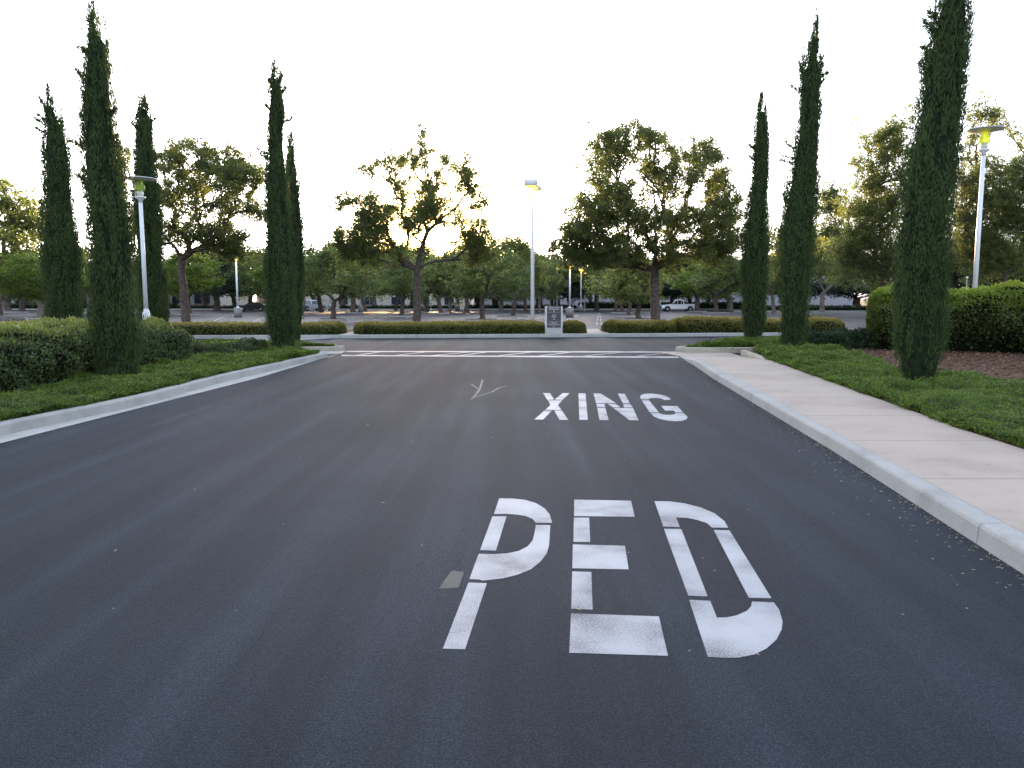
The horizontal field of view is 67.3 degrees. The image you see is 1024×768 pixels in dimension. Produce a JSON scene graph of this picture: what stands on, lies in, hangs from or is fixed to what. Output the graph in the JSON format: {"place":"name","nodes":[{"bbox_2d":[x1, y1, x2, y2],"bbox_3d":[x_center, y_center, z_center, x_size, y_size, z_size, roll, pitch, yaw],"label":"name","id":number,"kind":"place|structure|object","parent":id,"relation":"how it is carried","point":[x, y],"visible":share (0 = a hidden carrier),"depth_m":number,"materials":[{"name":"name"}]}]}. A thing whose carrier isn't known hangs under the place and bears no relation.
{"place":"outdoors","nodes":[
{"label":"outdoors","id":0,"kind":"place"},
{"bbox_2d":[0,310,866,328],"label":"parking lot","id":1,"kind":"structure","parent":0,"point":[850,320],"depth_m":83.39,"materials":[{"name":"grey asphalt"}]},
{"bbox_2d":[0,253,42,311],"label":"car park tree","id":2,"kind":"object","parent":1,"relation":"on","point":[6,302],"visible":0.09,"depth_m":111.64,"materials":[{"name":"green plant"}]},
{"bbox_2d":[24,317,40,318],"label":"island","id":3,"kind":"object","parent":1,"relation":"on","point":[32,317],"visible":0.38,"depth_m":66.06,"materials":[{"name":"concrete"}]},
{"bbox_2d":[0,248,92,316],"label":"car park tree","id":4,"kind":"object","parent":3,"relation":"on","point":[27,263],"visible":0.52,"depth_m":64.39,"materials":[{"name":"green plant"}]},
{"bbox_2d":[0,175,81,315],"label":"car park tree","id":5,"kind":"object","parent":1,"relation":"on","point":[19,220],"visible":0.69,"depth_m":79.99,"materials":[{"name":"green plant"}]},
{"bbox_2d":[174,313,201,314],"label":"island","id":6,"kind":"object","parent":1,"relation":"on","point":[190,313],"visible":0.65,"depth_m":88.36,"materials":[{"name":"concrete"}]},
{"bbox_2d":[132,248,225,312],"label":"car park tree","id":7,"kind":"object","parent":6,"relation":"on","point":[202,266],"visible":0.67,"depth_m":87.32,"materials":[{"name":"green plant"}]},
{"bbox_2d":[176,244,250,310],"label":"car park tree","id":8,"kind":"object","parent":1,"relation":"on","point":[216,293],"visible":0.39,"depth_m":121.60,"materials":[{"name":"green plant"}]},
{"bbox_2d":[234,259,241,316],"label":"box lamp","id":9,"kind":"object","parent":1,"relation":"on","point":[237,311],"visible":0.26,"depth_m":73.56,"materials":[{"name":"white metal"}]},
{"bbox_2d":[217,245,264,296],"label":"car park tree","id":10,"kind":"object","parent":1,"relation":"on","point":[256,288],"visible":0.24,"depth_m":115.65,"materials":[{"name":"green plant"}]},
{"bbox_2d":[244,262,321,296],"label":"car park tree","id":11,"kind":"object","parent":1,"relation":"on","point":[258,271],"visible":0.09,"depth_m":94.30,"materials":[{"name":"green plant"}]},
{"bbox_2d":[303,239,350,312],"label":"car park tree","id":12,"kind":"object","parent":1,"relation":"on","point":[312,248],"visible":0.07,"depth_m":105.27,"materials":[{"name":"green plant"}]},
{"bbox_2d":[317,318,347,320],"bbox_3d":[-14.291,-5.121,61.367,2.389,0.220,2.400,0,6,0],"label":"island","id":13,"kind":"object","parent":1,"relation":"on","point":[333,319],"visible":0.89,"depth_m":60.58,"materials":[{"name":"concrete"}]},
{"bbox_2d":[302,247,387,317],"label":"car park tree","id":14,"kind":"object","parent":13,"relation":"on","point":[313,268],"visible":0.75,"depth_m":60.03,"materials":[{"name":"green plant"}]},
{"bbox_2d":[389,315,412,316],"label":"island","id":15,"kind":"object","parent":1,"relation":"on","point":[400,315],"visible":0.77,"depth_m":75.57,"materials":[{"name":"concrete"}]},
{"bbox_2d":[346,253,440,314],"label":"car park tree","id":16,"kind":"object","parent":15,"relation":"on","point":[400,291],"visible":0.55,"depth_m":75.44,"materials":[{"name":"green plant"}]},
{"bbox_2d":[409,252,446,311],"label":"car park tree","id":17,"kind":"object","parent":1,"relation":"on","point":[425,257],"visible":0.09,"depth_m":114.08,"materials":[{"name":"green plant"}]},
{"bbox_2d":[12,309,865,311],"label":"kerb","id":18,"kind":"structure","parent":1,"relation":"on","point":[537,309],"depth_m":138.66,"materials":[{"name":"concrete"}]},
{"bbox_2d":[427,264,464,311],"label":"car park tree","id":19,"kind":"object","parent":1,"relation":"on","point":[449,297],"visible":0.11,"depth_m":114.31,"materials":[{"name":"green plant"}]},
{"bbox_2d":[440,246,507,311],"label":"car park tree","id":20,"kind":"object","parent":1,"relation":"on","point":[467,304],"visible":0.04,"depth_m":111.75,"materials":[{"name":"green plant"}]},
{"bbox_2d":[463,319,499,320],"bbox_3d":[-2.358,-4.940,59.679,2.904,0.220,2.400,0,6,0],"label":"island","id":21,"kind":"object","parent":1,"relation":"on","point":[480,319],"visible":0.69,"depth_m":58.81,"materials":[{"name":"concrete"}]},
{"bbox_2d":[434,236,539,318],"bbox_3d":[-1.983,-8.418,60.036,8.408,7.210,7.602,1,6,6],"label":"car park tree","id":22,"kind":"object","parent":21,"relation":"on","point":[514,282],"visible":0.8,"depth_m":58.58,"materials":[{"name":"green plant"}]},
{"bbox_2d":[482,264,526,310],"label":"car park tree","id":23,"kind":"object","parent":1,"relation":"on","point":[501,304],"visible":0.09,"depth_m":117.73,"materials":[{"name":"green plant"}]},
{"bbox_2d":[497,315,527,317],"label":"island","id":24,"kind":"object","parent":1,"relation":"on","point":[509,316],"visible":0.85,"depth_m":73.00,"materials":[{"name":"concrete"}]},
{"bbox_2d":[464,232,561,315],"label":"car park tree","id":25,"kind":"object","parent":24,"relation":"on","point":[516,244],"visible":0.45,"depth_m":72.55,"materials":[{"name":"green plant"}]},
{"bbox_2d":[517,259,571,312],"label":"car park tree","id":26,"kind":"object","parent":1,"relation":"on","point":[556,278],"visible":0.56,"depth_m":105.10,"materials":[{"name":"green plant"}]},
{"bbox_2d":[535,254,593,305],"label":"car park tree","id":27,"kind":"object","parent":1,"relation":"on","point":[575,290],"visible":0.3,"depth_m":122.77,"materials":[{"name":"green plant"}]},
{"bbox_2d":[559,248,603,310],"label":"car park tree","id":28,"kind":"object","parent":1,"relation":"on","point":[577,276],"visible":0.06,"depth_m":121.15,"materials":[{"name":"green plant"}]},
{"bbox_2d":[613,315,641,316],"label":"island","id":29,"kind":"object","parent":1,"relation":"on","point":[625,315],"visible":0.65,"depth_m":76.81,"materials":[{"name":"concrete"}]},
{"bbox_2d":[581,269,671,314],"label":"car park tree","id":30,"kind":"object","parent":29,"relation":"on","point":[629,309],"visible":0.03,"depth_m":77.41,"materials":[{"name":"green plant"}]},
{"bbox_2d":[622,318,649,320],"bbox_3d":[10.038,-5.121,61.367,2.560,0.220,2.400,0,6,0],"label":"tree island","id":31,"kind":"object","parent":1,"relation":"on","point":[624,319],"visible":0.63,"depth_m":60.98,"materials":[{"name":"concrete"}]},
{"bbox_2d":[582,257,673,317],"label":"car park tree","id":32,"kind":"object","parent":31,"relation":"on","point":[619,293],"visible":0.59,"depth_m":60.46,"materials":[{"name":"green plant"}]},
{"bbox_2d":[660,300,694,311],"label":"pickup truck","id":33,"kind":"object","parent":1,"relation":"on","point":[676,304],"visible":0.9,"depth_m":115.97,"materials":[{"name":"white paint"}]},
{"bbox_2d":[691,256,768,309],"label":"car park tree","id":34,"kind":"object","parent":1,"relation":"on","point":[728,299],"visible":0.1,"depth_m":123.13,"materials":[{"name":"green plant"}]},
{"bbox_2d":[736,221,783,313],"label":"car park tree","id":35,"kind":"object","parent":1,"relation":"on","point":[773,264],"visible":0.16,"depth_m":94.46,"materials":[{"name":"green plant"}]},
{"bbox_2d":[768,225,841,285],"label":"car park tree","id":36,"kind":"object","parent":1,"relation":"on","point":[821,259],"visible":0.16,"depth_m":94.69,"materials":[{"name":"green plant"}]},
{"bbox_2d":[810,174,884,311],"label":"broadleaf tree","id":37,"kind":"object","parent":1,"relation":"on","point":[825,228],"visible":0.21,"depth_m":109.64,"materials":[{"name":"green plant"}]},
{"bbox_2d":[822,94,920,315],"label":"broadleaf tree","id":38,"kind":"object","parent":1,"relation":"on","point":[869,210],"visible":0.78,"depth_m":80.00,"materials":[{"name":"green plant"}]},
{"bbox_2d":[885,232,1023,289],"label":"broadleaf tree","id":39,"kind":"object","parent":1,"relation":"on","point":[956,281],"visible":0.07,"depth_m":103.32,"materials":[{"name":"green plant"}]},
{"bbox_2d":[946,89,1023,288],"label":"broadleaf tree","id":40,"kind":"object","parent":1,"relation":"on","point":[997,250],"visible":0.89,"depth_m":74.30,"materials":[{"name":"green plant"}]},
{"bbox_2d":[0,336,1023,767],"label":"road","id":41,"kind":"structure","parent":0,"point":[146,552],"depth_m":4.33,"materials":[{"name":"grey asphalt"}]},
{"bbox_2d":[0,352,327,435],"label":"kerb","id":42,"kind":"structure","parent":41,"relation":"on","point":[10,426],"depth_m":11.59,"materials":[{"name":"concrete"}]},
{"bbox_2d":[0,337,334,421],"bbox_3d":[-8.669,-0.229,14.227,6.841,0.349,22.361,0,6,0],"label":"ground cover","id":43,"kind":"object","parent":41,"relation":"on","point":[84,389],"visible":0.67,"depth_m":12.90,"materials":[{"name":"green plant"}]},
{"bbox_2d":[32,78,85,323],"bbox_3d":[-13.621,-5.014,23.092,1.366,8.066,1.350,0,6,0],"label":"cypress tree","id":44,"kind":"object","parent":43,"relation":"on","point":[61,267],"visible":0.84,"depth_m":22.81,"materials":[{"name":"green plant"}]},
{"bbox_2d":[0,315,194,392],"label":"boxwood hedge","id":45,"kind":"object","parent":43,"relation":"on","point":[34,352],"visible":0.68,"depth_m":13.16,"materials":[{"name":"green plant"}]},
{"bbox_2d":[64,0,146,375],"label":"cypress tree","id":46,"kind":"object","parent":43,"relation":"on","point":[115,332],"visible":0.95,"depth_m":13.20,"materials":[{"name":"green plant"}]},
{"bbox_2d":[127,176,156,318],"bbox_3d":[-12.541,-4.166,26.202,1.060,5.618,1.060,0,6,0],"label":"disc lamp","id":47,"kind":"object","parent":43,"relation":"on","point":[139,187],"visible":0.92,"depth_m":26.05,"materials":[{"name":"white metal"}]},
{"bbox_2d":[129,84,169,324],"bbox_3d":[-13.268,-6.140,28.007,1.303,9.236,1.307,0,6,0],"label":"cypress tree","id":48,"kind":"object","parent":43,"relation":"on","point":[145,159],"visible":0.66,"depth_m":27.74,"materials":[{"name":"green plant"}]},
{"bbox_2d":[191,339,234,353],"bbox_3d":[-7.643,-0.795,19.438,1.442,0.735,1.368,0,6,0],"label":"shrub","id":49,"kind":"object","parent":43,"relation":"on","point":[203,348],"visible":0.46,"depth_m":19.27,"materials":[{"name":"green plant"}]},
{"bbox_2d":[210,340,256,351],"bbox_3d":[-7.434,-0.845,20.477,1.373,0.668,1.123,0,6,0],"label":"shrub","id":50,"kind":"object","parent":43,"relation":"on","point":[245,347],"visible":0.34,"depth_m":20.38,"materials":[{"name":"green plant"}]},
{"bbox_2d":[238,337,267,349],"bbox_3d":[-7.217,-0.990,21.426,1.156,0.678,0.735,4,7,33],"label":"shrub","id":51,"kind":"object","parent":43,"relation":"on","point":[256,342],"visible":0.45,"depth_m":21.26,"materials":[{"name":"green plant"}]},
{"bbox_2d":[253,54,300,347],"bbox_3d":[-6.531,-4.896,21.371,1.163,8.208,1.060,0,6,0],"label":"cypress tree","id":52,"kind":"object","parent":43,"relation":"on","point":[278,261],"visible":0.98,"depth_m":21.20,"materials":[{"name":"green plant"}]},
{"bbox_2d":[284,124,306,340],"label":"cypress tree","id":53,"kind":"object","parent":43,"relation":"on","point":[298,226],"visible":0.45,"depth_m":24.24,"materials":[{"name":"green plant"}]},
{"bbox_2d":[0,354,336,442],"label":"gutter","id":54,"kind":"object","parent":41,"relation":"on","point":[17,435],"visible":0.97,"depth_m":11.05,"materials":[{"name":"concrete"}]},
{"bbox_2d":[300,345,344,350],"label":"kerb","id":55,"kind":"structure","parent":41,"relation":"on","point":[333,348],"depth_m":23.82,"materials":[{"name":"beige concrete"}]},
{"bbox_2d":[359,332,580,334],"bbox_3d":[-1.649,-2.327,35.400,9.595,0.160,6.315,0,6,0],"label":"planting strip","id":56,"kind":"object","parent":41,"relation":"on","point":[543,333],"visible":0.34,"depth_m":33.48,"materials":[{"name":"brown soil"}]},
{"bbox_2d":[318,120,510,321],"bbox_3d":[-4.497,-7.322,36.121,8.442,9.842,6.409,3,7,25],"label":"broadleaf tree","id":57,"kind":"object","parent":56,"relation":"on","point":[373,216],"visible":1,"depth_m":35.25,"materials":[{"name":"green plant"}]},
{"bbox_2d":[353,319,544,333],"bbox_3d":[-2.698,-2.461,34.112,8.560,0.881,2.986,-1,6,-6],"label":"strip hedge","id":58,"kind":"object","parent":56,"relation":"on","point":[489,326],"visible":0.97,"depth_m":33.08,"materials":[{"name":"green plant"}]},
{"bbox_2d":[524,179,540,319],"bbox_3d":[1.014,-6.101,36.737,0.977,7.150,0.666,-4,7,-32],"label":"street light","id":59,"kind":"object","parent":56,"relation":"on","point":[533,185],"visible":0.88,"depth_m":36.57,"materials":[{"name":"white metal"}]},
{"bbox_2d":[545,306,562,333],"bbox_3d":[1.802,-2.756,33.234,0.748,1.205,0.240,0,6,-2],"label":"directory sign","id":60,"kind":"object","parent":56,"relation":"on","point":[553,318],"visible":1,"depth_m":33.14,"materials":[{"name":"metal"}]},
{"bbox_2d":[563,319,586,332],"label":"strip hedge","id":61,"kind":"object","parent":56,"relation":"on","point":[573,326],"visible":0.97,"depth_m":33.92,"materials":[{"name":"green plant"}]},
{"bbox_2d":[193,332,816,338],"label":"kerb","id":62,"kind":"structure","parent":41,"relation":"on","point":[490,335],"depth_m":32.63,"materials":[{"name":"concrete"}]},
{"bbox_2d":[342,351,678,357],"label":"crosswalk","id":63,"kind":"structure","parent":41,"relation":"on","point":[444,355],"depth_m":22.19,"materials":[{"name":"paint"}]},
{"bbox_2d":[100,358,1023,654],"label":"leaf litter","id":64,"kind":"object","parent":41,"relation":"on","point":[836,476],"visible":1,"depth_m":5.95,"materials":[{"name":"brown plant"}]},
{"bbox_2d":[535,393,686,420],"bbox_3d":[1.461,0.322,11.747,2.091,0.001,3.026,0,6,4],"label":"road lettering","id":65,"kind":"object","parent":41,"relation":"on","point":[629,413],"visible":1,"depth_m":11.38,"materials":[{"name":"paint"}]},
{"bbox_2d":[443,498,782,657],"bbox_3d":[0.633,1.079,4.830,1.693,0.001,2.723,0,6,5],"label":"road lettering","id":66,"kind":"object","parent":41,"relation":"on","point":[755,628],"visible":1,"depth_m":4.32,"materials":[{"name":"paint"}]},
{"bbox_2d":[675,346,753,352],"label":"kerb","id":67,"kind":"structure","parent":41,"relation":"on","point":[700,349],"depth_m":23.34,"materials":[{"name":"beige concrete"}]},
{"bbox_2d":[681,357,1023,573],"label":"kerb","id":68,"kind":"structure","parent":41,"relation":"on","point":[1001,540],"depth_m":6.29,"materials":[{"name":"concrete"}]},
{"bbox_2d":[0,0,1023,299],"label":"sky","id":69,"kind":"structure","parent":0,"point":[507,81],"materials":[{"name":"white"}]},
{"bbox_2d":[309,305,865,311],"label":"lawn","id":70,"kind":"structure","parent":0,"point":[700,309],"depth_m":133.18,"materials":[{"name":"green plant"}]},
{"bbox_2d":[9,291,248,306],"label":"building","id":71,"kind":"structure","parent":70,"relation":"on","point":[224,300],"depth_m":159.09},
{"bbox_2d":[256,293,473,306],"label":"building","id":72,"kind":"structure","parent":70,"relation":"on","point":[389,301],"depth_m":188.87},
{"bbox_2d":[340,304,459,308],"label":"hedge","id":73,"kind":"object","parent":70,"relation":"on","point":[391,307],"visible":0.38,"depth_m":140.72,"materials":[{"name":"green plant"}]},
{"bbox_2d":[396,243,445,304],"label":"car park tree","id":74,"kind":"object","parent":70,"relation":"on","point":[415,250],"visible":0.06,"depth_m":145.08,"materials":[{"name":"green plant"}]},
{"bbox_2d":[469,304,576,308],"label":"hedge","id":75,"kind":"object","parent":70,"relation":"on","point":[488,306],"visible":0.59,"depth_m":140.69,"materials":[{"name":"green plant"}]},
{"bbox_2d":[578,301,649,308],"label":"hedge","id":76,"kind":"object","parent":70,"relation":"on","point":[602,305],"visible":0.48,"depth_m":140.12,"materials":[{"name":"green plant"}]},
{"bbox_2d":[648,249,704,302],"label":"car park tree","id":77,"kind":"object","parent":70,"relation":"on","point":[678,292],"visible":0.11,"depth_m":135.70,"materials":[{"name":"green plant"}]},
{"bbox_2d":[542,274,852,307],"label":"building","id":78,"kind":"structure","parent":70,"relation":"on","point":[829,301],"depth_m":169.01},
{"bbox_2d":[661,301,741,308],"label":"hedge","id":79,"kind":"object","parent":70,"relation":"on","point":[721,305],"visible":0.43,"depth_m":140.16,"materials":[{"name":"green plant"}]},
{"bbox_2d":[766,257,834,300],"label":"car park tree","id":80,"kind":"object","parent":70,"relation":"on","point":[819,291],"visible":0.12,"depth_m":142.02,"materials":[{"name":"green plant"}]},
{"bbox_2d":[766,305,865,309],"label":"hedge","id":81,"kind":"object","parent":70,"relation":"on","point":[839,307],"visible":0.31,"depth_m":117.86,"materials":[{"name":"green plant"}]},
{"bbox_2d":[812,255,886,305],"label":"car park tree","id":82,"kind":"object","parent":70,"relation":"on","point":[839,291],"visible":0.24,"depth_m":139.42,"materials":[{"name":"green plant"}]},
{"bbox_2d":[661,352,1023,532],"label":"sidewalk","id":83,"kind":"structure","parent":0,"point":[982,473],"depth_m":8.22,"materials":[{"name":"concrete"}]},
{"bbox_2d":[711,345,1023,448],"bbox_3d":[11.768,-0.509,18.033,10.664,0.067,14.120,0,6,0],"label":"mulch","id":84,"kind":"object","parent":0,"point":[980,368],"visible":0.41,"depth_m":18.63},
{"bbox_2d":[739,89,771,339],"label":"cypress tree","id":85,"kind":"object","parent":84,"relation":"on","point":[755,245],"visible":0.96,"depth_m":26.03,"materials":[{"name":"green plant"}]},
{"bbox_2d":[776,8,829,346],"bbox_3d":[8.055,-5.567,21.542,1.187,9.504,1.232,-5,8,-39],"label":"cypress tree","id":86,"kind":"object","parent":84,"relation":"on","point":[797,234],"visible":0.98,"depth_m":21.32,"materials":[{"name":"green plant"}]},
{"bbox_2d":[805,329,853,349],"bbox_3d":[9.491,-1.254,23.450,1.653,0.878,1.537,0,6,0],"label":"shrub","id":87,"kind":"object","parent":84,"relation":"on","point":[825,336],"visible":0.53,"depth_m":22.92,"materials":[{"name":"green plant"}]},
{"bbox_2d":[686,335,1023,445],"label":"ground cover","id":88,"kind":"object","parent":84,"relation":"on","point":[975,401],"visible":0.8,"depth_m":11.88,"materials":[{"name":"green plant"}]},
{"bbox_2d":[830,326,882,348],"bbox_3d":[10.425,-1.357,23.594,1.685,0.841,1.362,0,6,0],"label":"shrub","id":89,"kind":"object","parent":84,"relation":"on","point":[859,338],"visible":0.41,"depth_m":23.24,"materials":[{"name":"green plant"}]},
{"bbox_2d":[887,0,977,381],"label":"cypress tree","id":90,"kind":"object","parent":84,"relation":"on","point":[923,259],"visible":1,"depth_m":12.33,"materials":[{"name":"green plant"}]},
{"bbox_2d":[865,279,1023,352],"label":"boxwood hedge","id":91,"kind":"object","parent":84,"relation":"on","point":[984,318],"visible":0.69,"depth_m":21.46,"materials":[{"name":"green plant"}]},
{"bbox_2d":[966,126,1005,288],"bbox_3d":[14.565,-4.511,24.052,1.060,6.772,1.060,0,6,0],"label":"disc lamp","id":92,"kind":"object","parent":84,"relation":"on","point":[984,139],"visible":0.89,"depth_m":23.83,"materials":[{"name":"white metal"}]},
{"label":"planting strip","id":93,"kind":"structure","parent":0,"visible":0},
{"bbox_2d":[1,320,346,334],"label":"strip hedge","id":94,"kind":"object","parent":93,"relation":"on","point":[324,327],"visible":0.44,"depth_m":32.37,"materials":[{"name":"green plant"}]},
{"bbox_2d":[118,130,267,322],"bbox_3d":[-15.240,-7.280,36.989,8.667,9.545,5.647,4,8,35],"label":"broadleaf tree","id":95,"kind":"object","parent":93,"relation":"on","point":[235,175],"visible":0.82,"depth_m":35.88,"materials":[{"name":"green plant"}]},
{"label":"planting strip","id":96,"kind":"structure","parent":0,"visible":0},
{"bbox_2d":[600,319,676,332],"bbox_3d":[5.747,-2.595,35.074,3.370,0.788,3.020,0,6,0],"label":"strip hedge","id":97,"kind":"object","parent":96,"relation":"on","point":[638,326],"visible":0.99,"depth_m":34.03,"materials":[{"name":"green plant"}]},
{"bbox_2d":[543,113,748,319],"bbox_3d":[6.612,-7.693,36.303,10.382,10.528,7.162,0,6,0],"label":"broadleaf tree","id":98,"kind":"object","parent":96,"relation":"on","point":[605,212],"visible":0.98,"depth_m":34.83,"materials":[{"name":"green plant"}]},
{"bbox_2d":[669,315,845,332],"bbox_3d":[11.344,-2.783,35.853,8.146,0.946,2.998,-1,6,-7],"label":"strip hedge","id":99,"kind":"object","parent":96,"relation":"on","point":[707,324],"visible":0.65,"depth_m":34.67,"materials":[{"name":"green plant"}]},
{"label":"tree island","id":100,"kind":"structure","parent":0,"visible":0},
{"bbox_2d":[308,240,401,311],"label":"car park tree","id":101,"kind":"object","parent":100,"relation":"on","point":[353,306],"visible":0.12,"depth_m":98.72,"materials":[{"name":"green plant"}]},
{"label":"tree island","id":102,"kind":"structure","parent":0,"visible":0},
{"bbox_2d":[400,253,468,312],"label":"car park tree","id":103,"kind":"object","parent":102,"relation":"on","point":[431,284],"visible":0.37,"depth_m":92.85,"materials":[{"name":"green plant"}]},
{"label":"tree island","id":104,"kind":"structure","parent":0,"visible":0},
{"bbox_2d":[669,261,721,310],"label":"car park tree","id":105,"kind":"object","parent":104,"relation":"on","point":[686,289],"visible":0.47,"depth_m":113.75,"materials":[{"name":"green plant"}]},
{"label":"tree island","id":106,"kind":"structure","parent":0,"visible":0},
{"bbox_2d":[683,254,742,311],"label":"car park tree","id":107,"kind":"object","parent":106,"relation":"on","point":[730,276],"visible":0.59,"depth_m":97.22,"materials":[{"name":"green plant"}]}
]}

